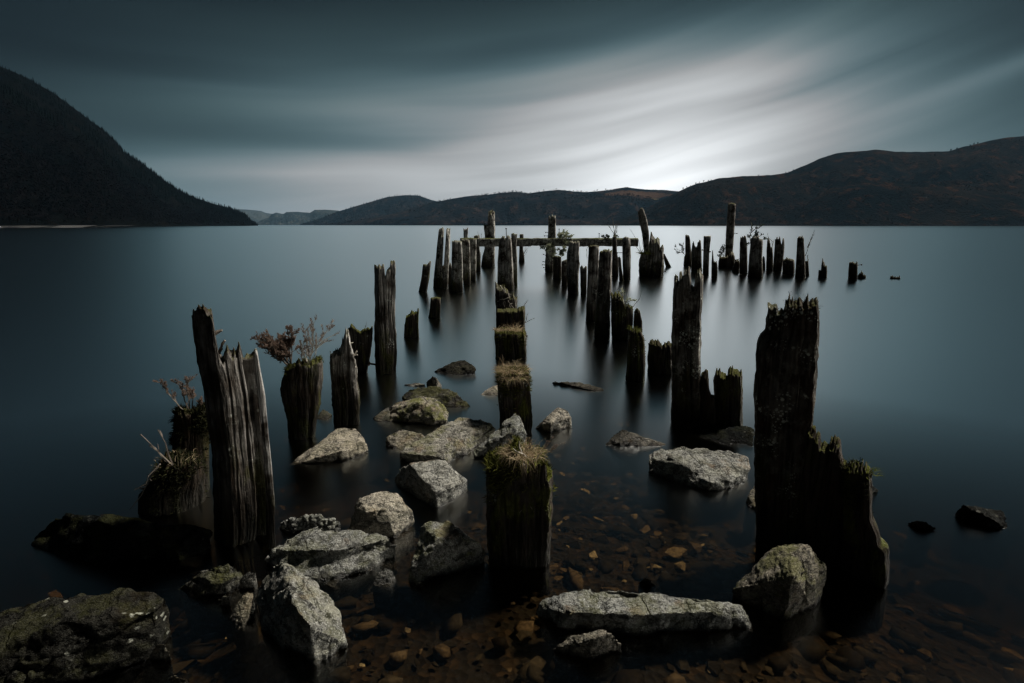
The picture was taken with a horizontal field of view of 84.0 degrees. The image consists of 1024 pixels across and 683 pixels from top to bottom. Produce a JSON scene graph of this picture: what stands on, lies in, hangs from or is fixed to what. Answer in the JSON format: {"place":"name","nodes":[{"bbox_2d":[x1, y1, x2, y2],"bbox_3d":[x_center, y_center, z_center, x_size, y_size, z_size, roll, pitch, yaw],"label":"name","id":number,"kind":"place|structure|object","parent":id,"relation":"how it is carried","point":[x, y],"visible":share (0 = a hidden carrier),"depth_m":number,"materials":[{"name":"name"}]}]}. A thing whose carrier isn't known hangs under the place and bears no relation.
{"place":"outdoors","nodes":[
{"label":"outdoors","id":0,"kind":"place"},
{"bbox_2d":[0,225,96,227],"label":"shingle beach","id":1,"kind":"structure","parent":0,"point":[41,226],"depth_m":371.06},
{"bbox_2d":[0,67,256,226],"bbox_3d":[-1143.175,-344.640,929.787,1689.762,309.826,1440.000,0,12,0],"label":"hill","id":2,"kind":"structure","parent":0,"point":[68,151],"depth_m":570.13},
{"bbox_2d":[0,100,254,225],"bbox_3d":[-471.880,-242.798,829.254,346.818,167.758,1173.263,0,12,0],"label":"bare woodland","id":3,"kind":"object","parent":2,"relation":"on","point":[57,171],"visible":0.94,"depth_m":484.32,"materials":[{"name":"plant"}]},
{"bbox_2d":[0,65,257,225],"bbox_3d":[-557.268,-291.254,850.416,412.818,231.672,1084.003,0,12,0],"label":"conifer forest","id":4,"kind":"object","parent":2,"relation":"on","point":[8,91],"visible":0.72,"depth_m":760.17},
{"bbox_2d":[237,209,270,222],"bbox_3d":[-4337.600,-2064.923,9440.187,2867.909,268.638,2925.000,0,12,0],"label":"hill","id":5,"kind":"structure","parent":0,"point":[256,216],"depth_m":8946.15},
{"bbox_2d":[256,210,337,224],"bbox_3d":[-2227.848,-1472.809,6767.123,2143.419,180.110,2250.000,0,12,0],"label":"hill","id":6,"kind":"structure","parent":0,"point":[292,218],"depth_m":6372.65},
{"bbox_2d":[305,195,435,224],"bbox_3d":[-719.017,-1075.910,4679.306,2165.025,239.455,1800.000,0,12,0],"label":"hill","id":7,"kind":"structure","parent":0,"point":[394,201],"depth_m":4393.48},
{"bbox_2d":[300,194,440,224],"bbox_3d":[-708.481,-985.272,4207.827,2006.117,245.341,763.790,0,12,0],"label":"conifer forest","id":8,"kind":"object","parent":7,"relation":"on","point":[401,205],"visible":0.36,"depth_m":4394.63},
{"bbox_2d":[317,187,678,225],"bbox_3d":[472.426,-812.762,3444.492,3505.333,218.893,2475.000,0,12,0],"label":"hill","id":9,"kind":"structure","parent":0,"point":[598,211],"depth_m":2779.29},
{"bbox_2d":[329,187,659,224],"bbox_3d":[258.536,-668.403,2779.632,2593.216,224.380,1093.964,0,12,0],"label":"bare woodland","id":10,"kind":"object","parent":9,"relation":"on","point":[575,217],"visible":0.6,"depth_m":2880.76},
{"bbox_2d":[0,225,1023,491],"bbox_3d":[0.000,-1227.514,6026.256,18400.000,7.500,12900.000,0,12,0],"label":"water","id":11,"kind":"structure","parent":0,"point":[920,361],"depth_m":9.36,"materials":[{"name":"liquid"}]},
{"bbox_2d":[317,409,331,440],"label":"rock","id":12,"kind":"object","parent":11,"relation":"in","point":[324,414],"visible":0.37,"depth_m":4.97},
{"bbox_2d":[901,520,935,567],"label":"rock","id":13,"kind":"object","parent":11,"relation":"in","point":[919,534],"visible":1,"depth_m":3.19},
{"bbox_2d":[951,504,1015,569],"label":"rock","id":14,"kind":"object","parent":11,"relation":"in","point":[982,536],"visible":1,"depth_m":3.23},
{"bbox_2d":[0,422,1023,682],"bbox_3d":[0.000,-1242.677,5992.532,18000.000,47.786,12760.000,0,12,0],"label":"lake bed","id":15,"kind":"object","parent":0,"point":[948,618],"visible":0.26,"depth_m":3.02,"materials":[{"name":"stone"}]},
{"bbox_2d":[0,588,173,682],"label":"rock","id":16,"kind":"object","parent":15,"relation":"on","point":[117,635],"visible":0.97,"depth_m":2.14,"materials":[{"name":"stone"}]},
{"bbox_2d":[31,513,214,607],"bbox_3d":[-2.049,1.146,2.935,0.998,0.528,0.262,0,12,0],"label":"rock","id":17,"kind":"object","parent":15,"relation":"on","point":[75,555],"visible":0.82,"depth_m":2.87,"materials":[{"name":"stone"}]},
{"bbox_2d":[147,644,173,682],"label":"rock","id":18,"kind":"object","parent":15,"relation":"on","point":[161,669],"visible":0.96,"depth_m":2.21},
{"bbox_2d":[138,446,210,551],"bbox_3d":[-2.018,1.027,3.431,0.412,0.848,0.366,0,12,0],"label":"wooden stump","id":19,"kind":"object","parent":15,"relation":"on","point":[175,494],"visible":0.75,"depth_m":3.30,"materials":[{"name":"brown wood"}]},
{"bbox_2d":[166,399,213,541],"bbox_3d":[-2.000,0.886,3.607,0.323,1.082,0.265,0,12,0],"label":"wooden stump","id":20,"kind":"object","parent":15,"relation":"on","point":[190,429],"visible":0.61,"depth_m":3.49,"materials":[{"name":"brown wood"}]},
{"bbox_2d":[153,374,202,409],"bbox_3d":[-2.034,0.336,3.504,0.262,0.277,0.160,-2,12,-9],"label":"heather bush","id":21,"kind":"object","parent":20,"relation":"on","point":[189,393],"visible":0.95,"depth_m":3.49,"materials":[{"name":"brown plant"}]},
{"bbox_2d":[177,563,242,636],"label":"rock","id":22,"kind":"object","parent":15,"relation":"on","point":[202,593],"visible":0.73,"depth_m":2.61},
{"bbox_2d":[191,304,275,577],"bbox_3d":[-1.387,0.614,2.952,0.380,1.641,0.231,7,14,32],"label":"wooden post","id":23,"kind":"object","parent":15,"relation":"on","point":[243,487],"visible":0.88,"depth_m":2.91,"materials":[{"name":"brown wood"}]},
{"bbox_2d":[229,592,258,656],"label":"rock","id":24,"kind":"object","parent":15,"relation":"on","point":[243,620],"visible":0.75,"depth_m":2.42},
{"bbox_2d":[238,572,259,621],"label":"rock","id":25,"kind":"object","parent":15,"relation":"on","point":[248,582],"visible":0.44,"depth_m":2.63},
{"bbox_2d":[255,562,347,682],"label":"rock","id":26,"kind":"object","parent":15,"relation":"on","point":[302,632],"visible":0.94,"depth_m":2.26,"materials":[{"name":"stone"}]},
{"bbox_2d":[280,355,323,480],"bbox_3d":[-1.639,0.662,4.527,0.340,1.135,0.254,-3,12,-16],"label":"wooden stump","id":27,"kind":"object","parent":15,"relation":"on","point":[301,386],"visible":0.82,"depth_m":4.41,"materials":[{"name":"brown wood"}]},
{"bbox_2d":[250,325,300,365],"bbox_3d":[-1.833,0.034,4.391,0.359,0.340,0.318,5,12,22],"label":"heather bush","id":28,"kind":"object","parent":27,"relation":"on","point":[279,347],"visible":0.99,"depth_m":4.38,"materials":[{"name":"brown plant"}]},
{"bbox_2d":[295,315,339,364],"bbox_3d":[-1.484,-0.014,4.372,0.372,0.452,0.256,0,12,0],"label":"heather bush","id":29,"kind":"object","parent":27,"relation":"on","point":[306,346],"visible":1,"depth_m":4.34,"materials":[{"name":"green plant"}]},
{"bbox_2d":[280,514,340,544],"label":"rock","id":30,"kind":"object","parent":15,"relation":"on","point":[291,527],"visible":0.3,"depth_m":3.12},
{"bbox_2d":[291,428,368,495],"bbox_3d":[-1.293,0.912,4.185,0.364,0.404,0.530,7,13,30],"label":"rock","id":31,"kind":"object","parent":15,"relation":"on","point":[336,461],"visible":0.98,"depth_m":4.11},
{"bbox_2d":[264,528,396,600],"bbox_3d":[-0.903,1.182,2.834,0.647,0.420,0.286,0,12,0],"label":"rock","id":32,"kind":"object","parent":15,"relation":"on","point":[336,565],"visible":0.66,"depth_m":2.79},
{"bbox_2d":[329,329,360,431],"bbox_3d":[-1.399,0.504,4.798,0.235,1.283,0.199,-3,12,-15],"label":"wooden stump","id":33,"kind":"object","parent":15,"relation":"on","point":[345,399],"visible":0.62,"depth_m":4.69,"materials":[{"name":"brown wood"}]},
{"bbox_2d":[348,324,372,374],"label":"wooden stump","id":34,"kind":"object","parent":15,"relation":"on","point":[361,344],"visible":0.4,"depth_m":6.36,"materials":[{"name":"brown wood"}]},
{"bbox_2d":[373,407,389,448],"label":"rock","id":35,"kind":"object","parent":15,"relation":"on","point":[382,434],"visible":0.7,"depth_m":4.92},
{"bbox_2d":[348,491,414,562],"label":"rock","id":36,"kind":"object","parent":15,"relation":"on","point":[388,514],"visible":0.55,"depth_m":3.09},
{"bbox_2d":[368,260,396,374],"bbox_3d":[-1.460,-0.002,6.405,0.345,1.811,0.204,-4,12,-21],"label":"wooden post","id":37,"kind":"object","parent":15,"relation":"on","point":[385,340],"visible":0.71,"depth_m":6.30,"materials":[{"name":"brown wood"}]},
{"bbox_2d":[372,568,397,609],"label":"rock","id":38,"kind":"object","parent":15,"relation":"on","point":[385,591],"visible":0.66,"depth_m":2.69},
{"bbox_2d":[385,429,424,477],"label":"rock","id":39,"kind":"object","parent":15,"relation":"on","point":[398,442],"visible":0.48,"depth_m":4.33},
{"bbox_2d":[404,308,418,337],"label":"wooden stump","id":40,"kind":"object","parent":15,"relation":"on","point":[411,327],"visible":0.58,"depth_m":8.43,"materials":[{"name":"brown wood"}]},
{"bbox_2d":[388,396,447,435],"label":"rock","id":41,"kind":"object","parent":15,"relation":"on","point":[429,415],"visible":0.59,"depth_m":4.85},
{"bbox_2d":[419,261,430,292],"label":"wooden post","id":42,"kind":"object","parent":15,"relation":"on","point":[424,282],"visible":0.47,"depth_m":14.16,"materials":[{"name":"brown wood"}]},
{"bbox_2d":[394,460,466,524],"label":"rock","id":43,"kind":"object","parent":15,"relation":"on","point":[432,490],"visible":0.71,"depth_m":3.50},
{"bbox_2d":[428,297,440,318],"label":"wooden stump","id":44,"kind":"object","parent":15,"relation":"on","point":[435,307],"visible":0.4,"depth_m":10.21,"materials":[{"name":"brown wood"}]},
{"bbox_2d":[402,386,469,407],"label":"rock","id":45,"kind":"object","parent":15,"relation":"on","point":[448,398],"visible":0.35,"depth_m":5.37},
{"bbox_2d":[433,227,449,288],"bbox_3d":[-1.877,-1.548,15.230,0.515,2.972,0.385,0,12,0],"label":"wooden post","id":46,"kind":"object","parent":15,"relation":"on","point":[440,280],"visible":0.48,"depth_m":14.96,"materials":[{"name":"brown wood"}]},
{"bbox_2d":[408,520,484,604],"bbox_3d":[-0.334,1.137,2.818,0.389,0.509,0.179,-5,13,-25],"label":"rock","id":47,"kind":"object","parent":15,"relation":"on","point":[448,556],"visible":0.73,"depth_m":2.74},
{"bbox_2d":[400,417,495,479],"bbox_3d":[-0.459,0.866,4.304,0.351,0.424,0.778,8,14,33],"label":"rock","id":48,"kind":"object","parent":15,"relation":"on","point":[454,444],"visible":0.59,"depth_m":4.18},
{"bbox_2d":[434,360,475,374],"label":"rock","id":49,"kind":"object","parent":15,"relation":"on","point":[462,367],"visible":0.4,"depth_m":6.48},
{"bbox_2d":[450,240,462,292],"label":"wooden post","id":50,"kind":"object","parent":15,"relation":"on","point":[456,283],"visible":0.56,"depth_m":14.06,"materials":[{"name":"brown wood"}]},
{"bbox_2d":[461,239,470,284],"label":"wooden post","id":51,"kind":"object","parent":15,"relation":"on","point":[466,261],"visible":0.47,"depth_m":15.81,"materials":[{"name":"brown wood"}]},
{"bbox_2d":[469,237,476,280],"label":"wooden post","id":52,"kind":"object","parent":15,"relation":"on","point":[473,242],"visible":0.41,"depth_m":16.96,"materials":[{"name":"brown wood"}]},
{"bbox_2d":[481,209,494,266],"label":"wooden post","id":53,"kind":"object","parent":15,"relation":"on","point":[488,257],"visible":0.45,"depth_m":22.70,"materials":[{"name":"brown wood"}]},
{"bbox_2d":[473,414,526,483],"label":"rock","id":54,"kind":"object","parent":15,"relation":"on","point":[503,433],"visible":0.41,"depth_m":4.13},
{"bbox_2d":[497,228,513,290],"bbox_3d":[-0.160,-1.523,14.616,0.463,2.729,0.410,0,12,0],"label":"wooden post","id":55,"kind":"object","parent":15,"relation":"on","point":[505,277],"visible":0.56,"depth_m":14.36,"materials":[{"name":"brown wood"}]},
{"bbox_2d":[495,282,516,309],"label":"wooden post","id":56,"kind":"object","parent":15,"relation":"on","point":[501,294],"visible":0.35,"depth_m":9.76,"materials":[{"name":"brown wood"}]},
{"bbox_2d":[496,306,524,329],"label":"wooden stump","id":57,"kind":"object","parent":15,"relation":"on","point":[506,317],"visible":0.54,"depth_m":8.85,"materials":[{"name":"brown wood"}]},
{"bbox_2d":[494,327,527,360],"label":"wooden stump","id":58,"kind":"object","parent":15,"relation":"on","point":[512,345],"visible":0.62,"depth_m":7.03,"materials":[{"name":"brown wood"}]},
{"bbox_2d":[495,364,532,449],"bbox_3d":[0.012,0.633,4.597,0.325,0.934,0.281,0,12,0],"label":"wooden stump","id":59,"kind":"object","parent":15,"relation":"on","point":[513,398],"visible":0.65,"depth_m":4.47,"materials":[{"name":"brown wood"}]},
{"bbox_2d":[490,355,532,380],"bbox_3d":[-0.009,0.217,4.495,0.424,0.218,0.414,0,12,0],"label":"grass tuft","id":60,"kind":"object","parent":59,"relation":"on","point":[503,371],"visible":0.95,"depth_m":4.45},
{"bbox_2d":[511,233,517,285],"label":"wooden post","id":61,"kind":"object","parent":15,"relation":"on","point":[514,243],"visible":0.39,"depth_m":15.58,"materials":[{"name":"brown wood"}]},
{"bbox_2d":[481,434,557,597],"bbox_3d":[0.042,0.901,2.857,0.394,0.931,0.308,0,12,0],"label":"wooden stump","id":62,"kind":"object","parent":15,"relation":"on","point":[518,544],"visible":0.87,"depth_m":2.75,"materials":[{"name":"brown wood"}]},
{"bbox_2d":[495,438,543,472],"bbox_3d":[0.029,0.543,2.684,0.334,0.195,0.287,5,13,24],"label":"grass tuft","id":63,"kind":"object","parent":62,"relation":"on","point":[529,453],"visible":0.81,"depth_m":2.66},
{"bbox_2d":[498,432,551,471],"bbox_3d":[0.065,0.528,2.748,0.317,0.158,0.311,0,12,0],"label":"grass tuft","id":64,"kind":"object","parent":62,"relation":"on","point":[531,449],"visible":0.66,"depth_m":2.73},
{"bbox_2d":[542,215,555,272],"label":"wooden post","id":65,"kind":"object","parent":15,"relation":"on","point":[548,261],"visible":0.41,"depth_m":20.01,"materials":[{"name":"brown wood"}]},
{"bbox_2d":[460,233,638,246],"bbox_3d":[1.222,-3.423,18.759,5.852,0.590,0.294,0,12,0],"label":"crossbeam","id":66,"kind":"object","parent":65,"relation":"attached to","point":[494,242],"visible":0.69,"depth_m":18.66,"materials":[{"name":"brown wood"}]},
{"bbox_2d":[539,228,573,256],"bbox_3d":[1.457,-3.227,18.669,1.218,0.986,0.508,0,12,0],"label":"fern clump","id":67,"kind":"object","parent":66,"relation":"hanging from","point":[562,235],"visible":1,"depth_m":18.62,"materials":[{"name":"green plant"}]},
{"bbox_2d":[535,407,571,458],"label":"rock","id":68,"kind":"object","parent":15,"relation":"on","point":[556,424],"visible":0.82,"depth_m":4.68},
{"bbox_2d":[553,255,561,278],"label":"wooden stump","id":69,"kind":"object","parent":15,"relation":"on","point":[557,264],"visible":0.41,"depth_m":17.56,"materials":[{"name":"brown wood"}]},
{"bbox_2d":[561,259,566,286],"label":"wooden stump","id":70,"kind":"object","parent":15,"relation":"on","point":[564,274],"visible":0.41,"depth_m":15.54,"materials":[{"name":"brown wood"}]},
{"bbox_2d":[567,241,579,293],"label":"wooden post","id":71,"kind":"object","parent":15,"relation":"on","point":[573,264],"visible":0.6,"depth_m":13.75,"materials":[{"name":"brown wood"}]},
{"bbox_2d":[553,381,603,391],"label":"rock","id":72,"kind":"object","parent":15,"relation":"on","point":[580,385],"visible":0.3,"depth_m":5.87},
{"bbox_2d":[580,266,586,294],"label":"wooden stump","id":73,"kind":"object","parent":15,"relation":"on","point":[583,279],"visible":0.52,"depth_m":13.56,"materials":[{"name":"brown wood"}]},
{"bbox_2d":[552,630,621,681],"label":"rock","id":74,"kind":"object","parent":15,"relation":"on","point":[593,656],"visible":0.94,"depth_m":2.23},
{"bbox_2d":[586,245,598,321],"bbox_3d":[1.400,-0.658,9.950,0.208,2.047,0.188,0,12,0],"label":"wooden post","id":75,"kind":"object","parent":15,"relation":"on","point":[593,266],"visible":0.62,"depth_m":9.79,"materials":[{"name":"brown wood"}]},
{"bbox_2d":[594,249,611,339],"bbox_3d":[1.338,-0.409,8.405,0.244,1.915,0.225,0,12,0],"label":"wooden post","id":76,"kind":"object","parent":15,"relation":"on","point":[602,319],"visible":0.73,"depth_m":8.27,"materials":[{"name":"brown wood"}]},
{"bbox_2d":[612,236,618,276],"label":"wooden post","id":77,"kind":"object","parent":15,"relation":"on","point":[615,270],"visible":0.44,"depth_m":18.25,"materials":[{"name":"brown wood"}]},
{"bbox_2d":[609,292,634,340],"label":"wooden stump","id":78,"kind":"object","parent":15,"relation":"on","point":[621,318],"visible":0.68,"depth_m":8.19,"materials":[{"name":"brown wood"}]},
{"bbox_2d":[617,237,630,279],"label":"wooden post","id":79,"kind":"object","parent":15,"relation":"on","point":[626,252],"visible":0.39,"depth_m":17.22,"materials":[{"name":"brown wood"}]},
{"bbox_2d":[604,429,667,471],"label":"rock","id":80,"kind":"object","parent":15,"relation":"on","point":[625,450],"visible":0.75,"depth_m":4.36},
{"bbox_2d":[625,326,646,382],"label":"wooden stump","id":81,"kind":"object","parent":15,"relation":"on","point":[636,363],"visible":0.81,"depth_m":6.05,"materials":[{"name":"brown wood"}]},
{"bbox_2d":[633,308,642,331],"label":"wooden stump","id":82,"kind":"object","parent":15,"relation":"on","point":[637,321],"visible":0.36,"depth_m":8.17,"materials":[{"name":"brown wood"}]},
{"bbox_2d":[638,208,648,250],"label":"wooden post","id":83,"kind":"object","parent":15,"relation":"on","point":[643,224],"visible":0.36,"depth_m":21.64,"materials":[{"name":"brown wood"}]},
{"bbox_2d":[537,589,752,657],"bbox_3d":[0.561,1.278,2.435,0.908,0.422,0.186,0,12,0],"label":"rock","id":84,"kind":"object","parent":15,"relation":"on","point":[642,625],"visible":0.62,"depth_m":2.37,"materials":[{"name":"stone"}]},
{"bbox_2d":[637,578,655,593],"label":"rock","id":85,"kind":"object","parent":15,"relation":"on","point":[646,585],"visible":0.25,"depth_m":2.66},
{"bbox_2d":[639,232,665,276],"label":"wooden stump","id":86,"kind":"object","parent":15,"relation":"on","point":[650,265],"visible":0.37,"depth_m":18.46,"materials":[{"name":"brown wood"}]},
{"bbox_2d":[647,339,671,375],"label":"wooden stump","id":87,"kind":"object","parent":15,"relation":"on","point":[659,362],"visible":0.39,"depth_m":6.34,"materials":[{"name":"brown wood"}]},
{"bbox_2d":[670,267,703,449],"bbox_3d":[1.463,0.251,4.753,0.299,1.755,0.236,3,12,17],"label":"wooden post","id":88,"kind":"object","parent":15,"relation":"on","point":[686,344],"visible":0.77,"depth_m":4.63,"materials":[{"name":"brown wood"}]},
{"bbox_2d":[683,235,690,266],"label":"wooden post","id":89,"kind":"object","parent":15,"relation":"on","point":[687,259],"visible":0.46,"depth_m":22.89,"materials":[{"name":"brown wood"}]},
{"bbox_2d":[691,239,701,271],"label":"wooden stump","id":90,"kind":"object","parent":15,"relation":"on","point":[696,258],"visible":0.37,"depth_m":20.54,"materials":[{"name":"brown wood"}]},
{"bbox_2d":[646,446,750,519],"bbox_3d":[1.236,0.972,3.822,0.667,0.446,0.390,5,12,22],"label":"rock","id":91,"kind":"object","parent":15,"relation":"on","point":[702,482],"visible":0.88,"depth_m":3.74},
{"bbox_2d":[702,235,710,275],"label":"wooden post","id":92,"kind":"object","parent":15,"relation":"on","point":[706,245],"visible":0.5,"depth_m":18.70,"materials":[{"name":"brown wood"}]},
{"bbox_2d":[700,369,715,425],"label":"wooden stump","id":93,"kind":"object","parent":15,"relation":"on","point":[707,409],"visible":0.49,"depth_m":4.68,"materials":[{"name":"brown wood"}]},
{"bbox_2d":[683,424,754,461],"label":"rock","id":94,"kind":"object","parent":15,"relation":"on","point":[734,439],"visible":0.61,"depth_m":4.48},
{"bbox_2d":[718,251,734,267],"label":"wooden stump","id":95,"kind":"object","parent":15,"relation":"on","point":[726,262],"visible":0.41,"depth_m":22.48,"materials":[{"name":"brown wood"}]},
{"bbox_2d":[713,365,742,426],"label":"wooden stump","id":96,"kind":"object","parent":15,"relation":"on","point":[728,392],"visible":0.56,"depth_m":4.65,"materials":[{"name":"brown wood"}]},
{"bbox_2d":[725,203,737,256],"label":"wooden post","id":97,"kind":"object","parent":15,"relation":"on","point":[730,229],"visible":0.5,"depth_m":23.00,"materials":[{"name":"brown wood"}]},
{"bbox_2d":[735,235,747,273],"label":"wooden post","id":98,"kind":"object","parent":15,"relation":"on","point":[743,264],"visible":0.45,"depth_m":19.52,"materials":[{"name":"brown wood"}]},
{"bbox_2d":[742,486,755,543],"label":"rock","id":99,"kind":"object","parent":15,"relation":"on","point":[749,524],"visible":0.7,"depth_m":3.42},
{"bbox_2d":[747,235,762,277],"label":"wooden post","id":100,"kind":"object","parent":15,"relation":"on","point":[755,267],"visible":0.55,"depth_m":18.03,"materials":[{"name":"brown wood"}]},
{"bbox_2d":[766,240,772,270],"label":"wooden post","id":101,"kind":"object","parent":15,"relation":"on","point":[769,258],"visible":0.34,"depth_m":21.00,"materials":[{"name":"brown wood"}]},
{"bbox_2d":[731,544,826,642],"bbox_3d":[1.206,1.176,2.583,0.326,0.572,0.290,-10,15,-40],"label":"rock","id":102,"kind":"object","parent":15,"relation":"on","point":[777,591],"visible":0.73,"depth_m":2.48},
{"bbox_2d":[773,236,784,271],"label":"wooden post","id":103,"kind":"object","parent":15,"relation":"on","point":[779,247],"visible":0.38,"depth_m":20.51,"materials":[{"name":"brown wood"}]},
{"bbox_2d":[753,291,819,564],"bbox_3d":[1.376,0.567,2.917,0.316,1.662,0.253,6,13,27],"label":"wooden post","id":104,"kind":"object","parent":15,"relation":"on","point":[786,373],"visible":0.82,"depth_m":2.79,"materials":[{"name":"brown wood"}]},
{"bbox_2d":[782,257,794,274],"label":"wooden stump","id":105,"kind":"object","parent":15,"relation":"on","point":[788,267],"visible":0.27,"depth_m":19.20,"materials":[{"name":"brown wood"}]},
{"bbox_2d":[795,235,805,277],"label":"wooden post","id":106,"kind":"object","parent":15,"relation":"on","point":[800,270],"visible":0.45,"depth_m":18.13,"materials":[{"name":"brown wood"}]},
{"bbox_2d":[798,423,846,608],"bbox_3d":[1.569,0.914,2.830,0.299,1.054,0.163,6,13,28],"label":"wooden stump","id":107,"kind":"object","parent":15,"relation":"on","point":[820,518],"visible":0.62,"depth_m":2.77,"materials":[{"name":"brown wood"}]},
{"bbox_2d":[848,261,861,278],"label":"wooden stump","id":108,"kind":"object","parent":15,"relation":"on","point":[853,271],"visible":0.38,"depth_m":17.64,"materials":[{"name":"brown wood"}]},
{"bbox_2d":[837,458,889,630],"bbox_3d":[1.653,0.997,2.703,0.286,0.962,0.201,0,12,0],"label":"wooden stump","id":109,"kind":"object","parent":15,"relation":"on","point":[864,572],"visible":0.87,"depth_m":2.65,"materials":[{"name":"brown wood"}]},
{"bbox_2d":[0,0,1023,213],"label":"sky","id":110,"kind":"structure","parent":0,"point":[267,106],"materials":[{"name":"grey"}]},
{"bbox_2d":[601,136,1023,225],"bbox_3d":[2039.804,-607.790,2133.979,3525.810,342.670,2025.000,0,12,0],"label":"hill","id":111,"kind":"structure","parent":0,"point":[791,191],"depth_m":1614.07,"materials":[{"name":"plant"}]},
{"bbox_2d":[636,138,1023,224],"bbox_3d":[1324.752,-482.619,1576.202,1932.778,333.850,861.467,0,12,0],"label":"bare woodland","id":112,"kind":"object","parent":111,"relation":"on","point":[750,213],"visible":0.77,"depth_m":1519.08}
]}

